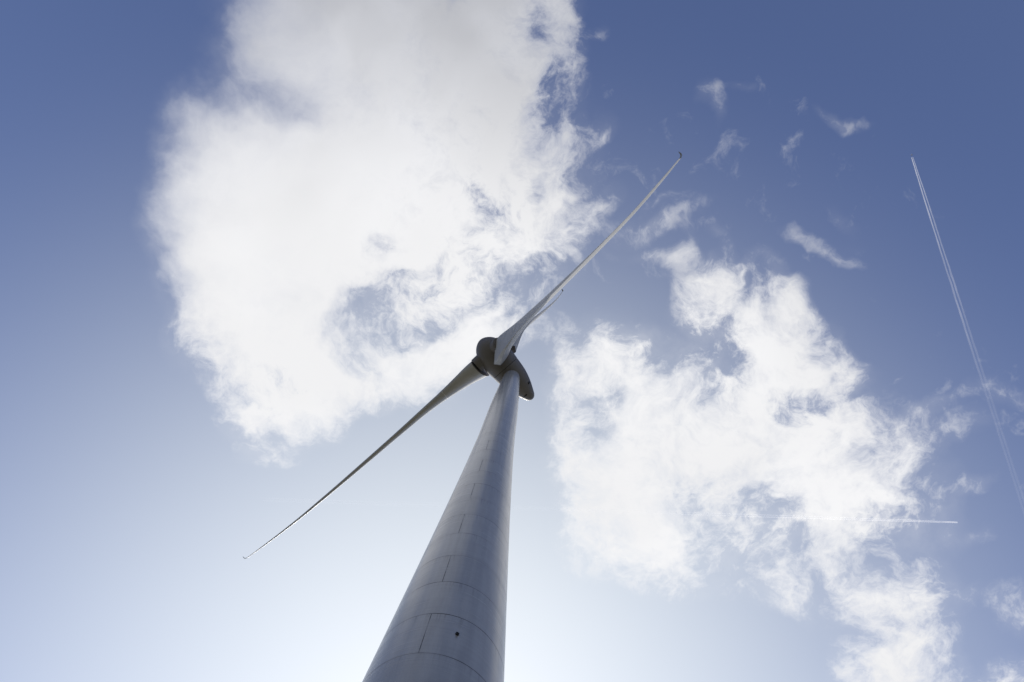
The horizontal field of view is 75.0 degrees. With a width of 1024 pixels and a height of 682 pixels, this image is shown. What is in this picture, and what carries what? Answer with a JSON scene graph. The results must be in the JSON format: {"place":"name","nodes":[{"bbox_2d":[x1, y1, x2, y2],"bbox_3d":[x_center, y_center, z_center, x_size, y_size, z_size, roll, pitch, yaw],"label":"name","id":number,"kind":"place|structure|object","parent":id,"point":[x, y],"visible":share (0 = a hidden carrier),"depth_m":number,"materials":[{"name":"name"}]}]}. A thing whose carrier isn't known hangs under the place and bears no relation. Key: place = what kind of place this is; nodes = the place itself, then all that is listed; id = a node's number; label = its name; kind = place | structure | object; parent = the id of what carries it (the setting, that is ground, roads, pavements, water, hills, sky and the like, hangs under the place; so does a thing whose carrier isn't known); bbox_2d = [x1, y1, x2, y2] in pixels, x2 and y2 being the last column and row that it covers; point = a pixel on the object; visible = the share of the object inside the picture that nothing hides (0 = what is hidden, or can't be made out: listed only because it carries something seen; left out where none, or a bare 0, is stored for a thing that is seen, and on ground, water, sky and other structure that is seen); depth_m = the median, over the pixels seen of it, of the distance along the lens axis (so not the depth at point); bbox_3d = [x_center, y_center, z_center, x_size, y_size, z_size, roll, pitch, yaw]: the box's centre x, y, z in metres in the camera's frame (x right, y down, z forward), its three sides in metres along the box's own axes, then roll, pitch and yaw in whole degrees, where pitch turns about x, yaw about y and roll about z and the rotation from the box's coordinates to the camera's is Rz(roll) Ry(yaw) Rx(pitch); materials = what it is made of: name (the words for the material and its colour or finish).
{"place":"outdoors","nodes":[
{"label":"outdoors","id":0,"kind":"place"},
{"bbox_2d":[243,152,681,681],"bbox_3d":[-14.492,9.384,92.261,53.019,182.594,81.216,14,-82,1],"label":"wind turbine","id":1,"kind":"object","parent":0,"point":[448,623],"visible":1,"depth_m":44.27,"materials":[{"name":"paint"}]},
{"bbox_2d":[0,0,1023,681],"label":"sky","id":2,"kind":"structure","parent":0,"point":[772,429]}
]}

